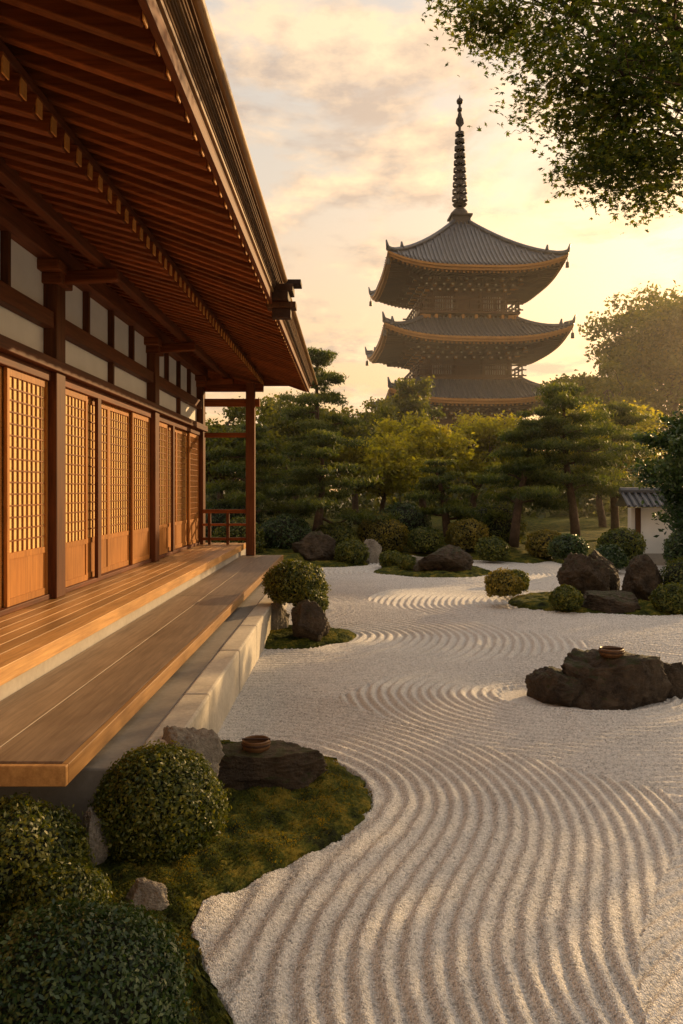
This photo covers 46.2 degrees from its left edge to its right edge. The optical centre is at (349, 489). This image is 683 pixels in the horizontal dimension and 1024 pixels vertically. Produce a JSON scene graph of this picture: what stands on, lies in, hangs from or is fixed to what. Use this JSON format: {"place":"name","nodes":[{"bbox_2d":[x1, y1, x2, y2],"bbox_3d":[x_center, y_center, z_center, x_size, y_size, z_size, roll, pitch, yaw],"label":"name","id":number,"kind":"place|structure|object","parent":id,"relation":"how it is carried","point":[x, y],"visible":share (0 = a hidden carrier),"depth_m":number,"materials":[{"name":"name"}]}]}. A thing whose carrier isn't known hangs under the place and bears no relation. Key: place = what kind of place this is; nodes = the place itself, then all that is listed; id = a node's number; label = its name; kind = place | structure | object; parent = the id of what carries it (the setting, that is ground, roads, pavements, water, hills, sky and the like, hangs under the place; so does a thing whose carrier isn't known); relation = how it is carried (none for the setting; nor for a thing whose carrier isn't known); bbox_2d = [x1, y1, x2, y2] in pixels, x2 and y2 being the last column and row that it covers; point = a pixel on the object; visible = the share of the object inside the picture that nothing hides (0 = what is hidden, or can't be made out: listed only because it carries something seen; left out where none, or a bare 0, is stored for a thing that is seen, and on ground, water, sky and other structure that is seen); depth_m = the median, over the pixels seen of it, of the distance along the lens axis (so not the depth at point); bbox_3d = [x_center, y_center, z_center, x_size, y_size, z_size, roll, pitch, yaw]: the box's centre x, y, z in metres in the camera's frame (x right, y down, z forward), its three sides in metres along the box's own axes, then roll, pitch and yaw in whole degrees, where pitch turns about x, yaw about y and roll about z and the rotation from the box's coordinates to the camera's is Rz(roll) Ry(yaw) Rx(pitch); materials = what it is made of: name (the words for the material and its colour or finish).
{"place":"outdoors","nodes":[
{"label":"outdoors","id":0,"kind":"place"},
{"bbox_2d":[205,508,629,566],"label":"moss bank","id":1,"kind":"structure","parent":0,"point":[591,531],"depth_m":29.60,"materials":[{"name":"green plant"}]},
{"bbox_2d":[205,497,268,541],"bbox_3d":[-3.606,1.025,23.996,2.360,1.623,2.338,0,0,0],"label":"azalea shrub","id":2,"kind":"object","parent":1,"relation":"on","point":[218,517],"visible":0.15,"depth_m":23.32,"materials":[{"name":"green plant"}]},
{"bbox_2d":[211,515,266,552],"bbox_3d":[-2.922,1.211,21.017,1.490,1.135,1.519,0,0,0],"label":"azalea shrub","id":3,"kind":"object","parent":1,"relation":"on","point":[237,531],"visible":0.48,"depth_m":20.64,"materials":[{"name":"green plant"}]},
{"bbox_2d":[205,396,295,501],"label":"broadleaf tree","id":4,"kind":"object","parent":1,"relation":"on","point":[232,413],"visible":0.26,"depth_m":26.01,"materials":[{"name":"green plant"}]},
{"bbox_2d":[205,421,319,517],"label":"pine tree","id":5,"kind":"object","parent":1,"relation":"on","point":[237,496],"visible":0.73,"depth_m":22.98,"materials":[{"name":"green plant"}]},
{"bbox_2d":[260,512,311,549],"bbox_3d":[-1.760,1.227,22.000,1.786,1.228,1.800,0,0,0],"label":"azalea shrub","id":6,"kind":"object","parent":1,"relation":"on","point":[282,531],"visible":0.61,"depth_m":21.46,"materials":[{"name":"green plant"}]},
{"bbox_2d":[256,389,372,518],"bbox_3d":[-2.200,-1.146,32.026,5.892,5.540,6.119,0,0,37],"label":"broadleaf tree","id":7,"kind":"object","parent":1,"relation":"on","point":[290,430],"visible":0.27,"depth_m":30.65,"materials":[{"name":"green plant"}]},
{"bbox_2d":[260,346,377,524],"bbox_3d":[-1.058,-1.522,25.558,4.090,6.054,3.769,0,0,0],"label":"pine tree","id":8,"kind":"object","parent":1,"relation":"on","point":[320,357],"visible":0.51,"depth_m":25.10,"materials":[{"name":"green plant"}]},
{"bbox_2d":[257,428,408,531],"bbox_3d":[-0.961,-0.063,22.615,4.233,3.362,3.598,0,0,33],"label":"pine tree","id":9,"kind":"object","parent":1,"relation":"on","point":[322,441],"visible":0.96,"depth_m":22.22,"materials":[{"name":"green plant"}]},
{"bbox_2d":[315,521,359,547],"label":"azalea shrub","id":10,"kind":"object","parent":1,"relation":"on","point":[339,533],"visible":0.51,"depth_m":22.15,"materials":[{"name":"green plant"}]},
{"bbox_2d":[325,396,399,523],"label":"broadleaf tree","id":11,"kind":"object","parent":1,"relation":"on","point":[368,417],"visible":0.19,"depth_m":32.41,"materials":[{"name":"green plant"}]},
{"bbox_2d":[355,512,410,551],"bbox_3d":[0.904,1.206,22.771,1.678,1.191,1.629,0,0,0],"label":"azalea shrub","id":12,"kind":"object","parent":1,"relation":"on","point":[391,535],"visible":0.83,"depth_m":22.33,"materials":[{"name":"green plant"}]},
{"bbox_2d":[313,428,453,513],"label":"golden leaf tree","id":13,"kind":"object","parent":1,"relation":"on","point":[400,473],"visible":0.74,"depth_m":25.01,"materials":[{"name":"green plant"}]},
{"bbox_2d":[376,501,431,544],"bbox_3d":[1.519,1.012,24.496,1.973,1.359,1.891,0,0,0],"label":"azalea shrub","id":14,"kind":"object","parent":1,"relation":"on","point":[414,519],"visible":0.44,"depth_m":23.97,"materials":[{"name":"green plant"}]},
{"bbox_2d":[373,375,447,504],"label":"broadleaf tree","id":15,"kind":"object","parent":1,"relation":"on","point":[404,399],"visible":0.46,"depth_m":44.43,"materials":[{"name":"green plant"}]},
{"bbox_2d":[367,408,478,517],"bbox_3d":[2.425,-0.703,28.153,3.995,4.271,4.629,0,0,0],"label":"golden leaf tree","id":16,"kind":"object","parent":1,"relation":"on","point":[449,446],"visible":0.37,"depth_m":26.93,"materials":[{"name":"green plant"}]},
{"bbox_2d":[407,526,445,551],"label":"azalea shrub","id":17,"kind":"object","parent":1,"relation":"on","point":[424,539],"visible":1,"depth_m":21.98,"materials":[{"name":"green plant"}]},
{"bbox_2d":[397,458,511,541],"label":"pine tree","id":18,"kind":"object","parent":1,"relation":"on","point":[432,485],"visible":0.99,"depth_m":23.18,"materials":[{"name":"green plant"}]},
{"bbox_2d":[445,518,488,549],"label":"azalea shrub","id":19,"kind":"object","parent":1,"relation":"on","point":[466,534],"visible":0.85,"depth_m":22.01,"materials":[{"name":"green plant"}]},
{"bbox_2d":[449,410,538,508],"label":"golden leaf tree","id":20,"kind":"object","parent":1,"relation":"on","point":[485,428],"visible":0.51,"depth_m":30.22,"materials":[{"name":"green plant"}]},
{"bbox_2d":[462,502,530,543],"bbox_3d":[4.300,1.027,24.003,2.126,1.379,2.012,0,0,0],"label":"azalea shrub","id":21,"kind":"object","parent":1,"relation":"on","point":[501,528],"visible":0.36,"depth_m":23.34,"materials":[{"name":"green plant"}]},
{"bbox_2d":[465,418,578,547],"bbox_3d":[4.804,-0.220,22.465,3.441,3.666,3.487,0,0,38],"label":"pine tree","id":22,"kind":"object","parent":1,"relation":"on","point":[527,432],"visible":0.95,"depth_m":22.32,"materials":[{"name":"green plant"}]},
{"bbox_2d":[525,528,561,557],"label":"azalea shrub","id":23,"kind":"object","parent":1,"relation":"on","point":[537,543],"visible":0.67,"depth_m":21.04,"materials":[{"name":"green plant"}]},
{"bbox_2d":[485,379,643,535],"bbox_3d":[6.469,-0.790,23.115,4.318,4.804,4.355,0,0,-34],"label":"pine tree","id":24,"kind":"object","parent":1,"relation":"on","point":[560,400],"visible":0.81,"depth_m":22.65,"materials":[{"name":"green plant"}]},
{"bbox_2d":[547,533,588,559],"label":"azalea shrub","id":25,"kind":"object","parent":1,"relation":"on","point":[563,546],"visible":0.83,"depth_m":14.11,"materials":[{"name":"green plant"}]},
{"bbox_2d":[530,353,661,436],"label":"broadleaf tree","id":26,"kind":"object","parent":1,"relation":"on","point":[607,391],"visible":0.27,"depth_m":47.57,"materials":[{"name":"green plant"}]},
{"bbox_2d":[539,400,668,526],"bbox_3d":[9.734,-0.976,30.703,5.028,5.196,5.138,0,0,0],"label":"golden leaf tree","id":27,"kind":"object","parent":1,"relation":"on","point":[644,427],"visible":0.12,"depth_m":29.86,"materials":[{"name":"green plant"}]},
{"bbox_2d":[554,401,660,529],"bbox_3d":[8.789,-0.654,25.602,4.274,4.524,4.558,0,0,28],"label":"pine tree","id":28,"kind":"object","parent":1,"relation":"on","point":[625,416],"visible":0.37,"depth_m":25.76,"materials":[{"name":"green plant"}]},
{"bbox_2d":[595,527,647,559],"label":"azalea shrub","id":29,"kind":"object","parent":1,"relation":"on","point":[630,543],"visible":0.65,"depth_m":18.84,"materials":[{"name":"green plant"}]},
{"bbox_2d":[569,280,682,431],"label":"broadleaf tree","id":30,"kind":"object","parent":1,"relation":"on","point":[646,349],"visible":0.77,"depth_m":50.86,"materials":[{"name":"green plant"}]},
{"bbox_2d":[190,560,682,1023],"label":"gravel ground","id":31,"kind":"structure","parent":0,"point":[507,850],"depth_m":4.42,"materials":[{"name":"beige gravel"}]},
{"bbox_2d":[264,625,355,648],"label":"moss island","id":32,"kind":"structure","parent":31,"relation":"on","point":[282,638],"depth_m":9.89,"materials":[{"name":"green plant"}]},
{"bbox_2d":[271,601,289,629],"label":"garden rock","id":33,"kind":"object","parent":32,"relation":"on","point":[280,617],"visible":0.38,"depth_m":10.48,"materials":[{"name":"grey stone"}]},
{"bbox_2d":[262,558,331,605],"bbox_3d":[-0.707,1.204,10.562,0.932,0.599,0.885,0,0,0],"label":"azalea shrub","id":34,"kind":"object","parent":32,"relation":"on","point":[287,581],"visible":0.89,"depth_m":10.30,"materials":[{"name":"green plant"}]},
{"bbox_2d":[291,599,329,641],"bbox_3d":[-0.487,1.663,9.947,0.487,0.618,0.483,0,0,0],"label":"garden rock","id":35,"kind":"object","parent":32,"relation":"on","point":[309,619],"visible":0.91,"depth_m":9.81,"materials":[{"name":"stone"}]},
{"bbox_2d":[292,588,328,611],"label":"azalea shrub","id":36,"kind":"object","parent":32,"relation":"on","point":[320,597],"visible":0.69,"depth_m":10.13,"materials":[{"name":"green plant"}]},
{"bbox_2d":[304,560,367,566],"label":"moss island","id":37,"kind":"structure","parent":31,"relation":"on","point":[330,563],"depth_m":19.84,"materials":[{"name":"green plant"}]},
{"bbox_2d":[291,530,335,561],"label":"garden rock","id":38,"kind":"object","parent":37,"relation":"on","point":[315,546],"visible":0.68,"depth_m":20.56,"materials":[{"name":"stone"}]},
{"bbox_2d":[334,537,368,563],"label":"azalea shrub","id":39,"kind":"object","parent":37,"relation":"on","point":[352,550],"visible":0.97,"depth_m":20.02,"materials":[{"name":"green plant"}]},
{"bbox_2d":[373,565,489,577],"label":"moss island","id":40,"kind":"structure","parent":31,"relation":"on","point":[475,571],"depth_m":17.80,"materials":[{"name":"green plant"}]},
{"bbox_2d":[379,550,401,567],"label":"azalea shrub","id":41,"kind":"object","parent":40,"relation":"on","point":[389,558],"visible":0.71,"depth_m":19.09,"materials":[{"name":"green plant"}]},
{"bbox_2d":[398,555,415,570],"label":"azalea shrub","id":42,"kind":"object","parent":40,"relation":"on","point":[406,562],"visible":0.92,"depth_m":18.22,"materials":[{"name":"green plant"}]},
{"bbox_2d":[411,555,424,571],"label":"garden rock","id":43,"kind":"object","parent":40,"relation":"on","point":[417,566],"visible":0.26,"depth_m":18.24,"materials":[{"name":"grey stone"}]},
{"bbox_2d":[417,544,473,571],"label":"garden rock","id":44,"kind":"object","parent":40,"relation":"on","point":[449,558],"visible":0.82,"depth_m":18.00,"materials":[{"name":"stone"}]},
{"bbox_2d":[474,535,510,560],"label":"azalea shrub","id":45,"kind":"object","parent":31,"relation":"on","point":[494,547],"visible":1,"depth_m":20.54,"materials":[{"name":"green plant"}]},
{"bbox_2d":[483,567,525,596],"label":"azalea shrub","id":46,"kind":"object","parent":31,"relation":"on","point":[500,582],"visible":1,"depth_m":12.82,"materials":[{"name":"green plant"}]},
{"bbox_2d":[421,0,682,234],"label":"maple tree","id":47,"kind":"object","parent":31,"relation":"on","point":[610,154],"visible":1,"depth_m":5.77,"materials":[{"name":"green plant"}]},
{"bbox_2d":[524,666,582,706],"bbox_3d":[1.949,1.874,7.337,0.515,0.503,0.613,0,0,-18],"label":"garden rock","id":48,"kind":"object","parent":31,"relation":"on","point":[552,685],"visible":0.52,"depth_m":7.16,"materials":[{"name":"brown stone"}]},
{"bbox_2d":[508,590,682,615],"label":"moss island","id":49,"kind":"structure","parent":31,"relation":"on","point":[536,601],"depth_m":12.71,"materials":[{"name":"green plant"}]},
{"bbox_2d":[510,569,529,591],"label":"azalea shrub","id":50,"kind":"object","parent":49,"relation":"on","point":[523,575],"visible":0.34,"depth_m":13.76,"materials":[{"name":"green plant"}]},
{"bbox_2d":[548,584,584,609],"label":"azalea shrub","id":51,"kind":"object","parent":49,"relation":"on","point":[565,596],"visible":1,"depth_m":12.25,"materials":[{"name":"green plant"}]},
{"bbox_2d":[556,553,610,594],"bbox_3d":[3.980,1.576,13.616,0.873,1.016,0.663,0,0,39],"label":"garden rock","id":52,"kind":"object","parent":49,"relation":"on","point":[582,573],"visible":0.63,"depth_m":13.37,"materials":[{"name":"stone"}]},
{"bbox_2d":[588,550,619,590],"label":"garden rock","id":53,"kind":"object","parent":49,"relation":"on","point":[614,583],"visible":0.32,"depth_m":14.08,"materials":[{"name":"stone"}]},
{"bbox_2d":[581,590,640,613],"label":"garden rock","id":54,"kind":"object","parent":49,"relation":"on","point":[613,601],"visible":0.73,"depth_m":12.32,"materials":[{"name":"stone"}]},
{"bbox_2d":[621,554,662,600],"bbox_3d":[4.912,1.534,13.390,0.719,0.956,0.646,0,0,0],"label":"garden rock","id":55,"kind":"object","parent":49,"relation":"on","point":[642,579],"visible":0.68,"depth_m":13.18,"materials":[{"name":"stone"}]},
{"bbox_2d":[648,582,682,614],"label":"azalea shrub","id":56,"kind":"object","parent":49,"relation":"on","point":[668,597],"visible":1,"depth_m":12.14,"materials":[{"name":"green plant"}]},
{"bbox_2d":[659,557,682,584],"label":"azalea shrub","id":57,"kind":"object","parent":49,"relation":"on","point":[672,572],"visible":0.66,"depth_m":13.09,"materials":[{"name":"green plant"}]},
{"bbox_2d":[590,543,628,569],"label":"azalea shrub","id":58,"kind":"object","parent":31,"relation":"on","point":[615,555],"visible":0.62,"depth_m":17.94,"materials":[{"name":"green plant"}]},
{"bbox_2d":[560,648,672,710],"bbox_3d":[2.434,1.873,7.320,1.052,0.812,0.754,0,0,0],"label":"garden rock","id":59,"kind":"object","parent":31,"relation":"on","point":[627,681],"visible":0.61,"depth_m":7.07,"materials":[{"name":"brown stone"}]},
{"bbox_2d":[598,646,624,657],"bbox_3d":[2.370,1.465,7.250,0.233,0.075,0.233,0,0,0],"label":"wooden water bowl","id":60,"kind":"object","parent":59,"relation":"on","point":[612,651],"visible":1,"depth_m":7.18,"materials":[{"name":"brown wood"}]},
{"bbox_2d":[624,396,682,544],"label":"evergreen oak tree","id":61,"kind":"object","parent":31,"relation":"on","point":[665,476],"visible":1,"depth_m":15.36,"materials":[{"name":"green plant"}]},
{"bbox_2d":[662,529,682,565],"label":"azalea shrub","id":62,"kind":"object","parent":31,"relation":"on","point":[672,548],"visible":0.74,"depth_m":16.81,"materials":[{"name":"green plant"}]},
{"bbox_2d":[662,662,682,698],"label":"garden rock","id":63,"kind":"object","parent":31,"relation":"on","point":[673,672],"visible":0.34,"depth_m":7.34,"materials":[{"name":"stone"}]},
{"bbox_2d":[224,492,655,507],"bbox_3d":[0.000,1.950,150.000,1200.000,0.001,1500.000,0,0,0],"label":"ground","id":64,"kind":"structure","parent":0,"point":[381,498],"depth_m":135.66,"materials":[{"name":"green plant"}]},
{"bbox_2d":[0,0,317,831],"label":"temple hall","id":65,"kind":"structure","parent":64,"relation":"on","point":[148,288],"depth_m":7.49,"materials":[{"name":"wood"}]},
{"bbox_2d":[0,739,371,1023],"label":"moss island","id":66,"kind":"structure","parent":64,"relation":"on","point":[239,879],"depth_m":4.13,"materials":[{"name":"green plant"}]},
{"bbox_2d":[0,791,98,922],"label":"azalea shrub","id":67,"kind":"object","parent":66,"relation":"on","point":[32,831],"visible":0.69,"depth_m":3.65,"materials":[{"name":"green plant"}]},
{"bbox_2d":[0,856,113,930],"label":"azalea shrub","id":68,"kind":"object","parent":66,"relation":"on","point":[57,882],"visible":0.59,"depth_m":3.43,"materials":[{"name":"green plant"}]},
{"bbox_2d":[82,807,111,865],"bbox_3d":[-1.280,1.800,4.052,0.164,0.394,0.199,0,0,-26],"label":"garden rock","id":69,"kind":"object","parent":66,"relation":"on","point":[99,849],"visible":0.41,"depth_m":3.97,"materials":[{"name":"grey stone"}]},
{"bbox_2d":[0,893,195,1023],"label":"azalea shrub","id":70,"kind":"object","parent":66,"relation":"on","point":[96,964],"visible":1,"depth_m":2.61,"materials":[{"name":"green plant"}]},
{"bbox_2d":[125,877,169,911],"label":"garden rock","id":71,"kind":"object","parent":66,"relation":"on","point":[147,893],"visible":0.6,"depth_m":3.57,"materials":[{"name":"grey stone"}]},
{"bbox_2d":[88,739,231,866],"bbox_3d":[-1.006,1.657,4.252,0.748,0.610,0.737,0,0,0],"label":"azalea shrub","id":72,"kind":"object","parent":66,"relation":"on","point":[152,802],"visible":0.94,"depth_m":4.04,"materials":[{"name":"green plant"}]},
{"bbox_2d":[0,739,373,1023],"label":"moss tufts","id":73,"kind":"object","parent":66,"relation":"on","point":[181,902],"visible":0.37,"depth_m":3.98,"materials":[{"name":"green plant"}]},
{"bbox_2d":[162,725,224,776],"bbox_3d":[-0.978,1.724,4.796,0.430,0.594,0.329,0,0,-21],"label":"garden rock","id":74,"kind":"object","parent":66,"relation":"on","point":[206,743],"visible":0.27,"depth_m":4.77,"materials":[{"name":"grey stone"}]},
{"bbox_2d":[218,740,327,790],"bbox_3d":[-0.591,1.842,5.171,0.912,0.406,0.559,0,0,0],"label":"garden rock","id":75,"kind":"object","parent":66,"relation":"on","point":[286,765],"visible":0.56,"depth_m":4.96,"materials":[{"name":"brown stone"}]},
{"bbox_2d":[241,735,270,752],"bbox_3d":[-0.600,1.625,5.120,0.191,0.070,0.191,0,0,0],"label":"wooden water bowl","id":76,"kind":"object","parent":75,"relation":"on","point":[256,744],"visible":1,"depth_m":5.07,"materials":[{"name":"brown wood"}]},
{"bbox_2d":[364,539,381,563],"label":"garden rock","id":77,"kind":"object","parent":64,"relation":"on","point":[374,547],"visible":0.5,"depth_m":20.76,"materials":[{"name":"grey stone"}]},
{"bbox_2d":[205,405,682,518],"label":"distant trees","id":78,"kind":"object","parent":64,"relation":"on","point":[581,502],"visible":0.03,"depth_m":41.97,"materials":[{"name":"green plant"}]},
{"bbox_2d":[365,95,575,508],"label":"pagoda","id":79,"kind":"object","parent":64,"relation":"on","point":[465,336],"visible":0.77,"depth_m":62.51,"materials":[{"name":"wood"}]},
{"bbox_2d":[628,508,675,565],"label":"wall","id":80,"kind":"structure","parent":64,"relation":"on","point":[640,520],"depth_m":20.20,"materials":[{"name":"white paint"}]},
{"bbox_2d":[615,487,672,506],"bbox_3d":[12.525,0.182,20.304,11.350,0.502,1.092,0,0,0],"label":"tile coping","id":81,"kind":"object","parent":80,"relation":"on","point":[632,496],"visible":0.61,"depth_m":20.16,"materials":[{"name":"grey tile"}]},
{"bbox_2d":[205,0,682,491],"label":"sky","id":82,"kind":"structure","parent":0,"point":[347,112],"materials":[{"name":"beige"}]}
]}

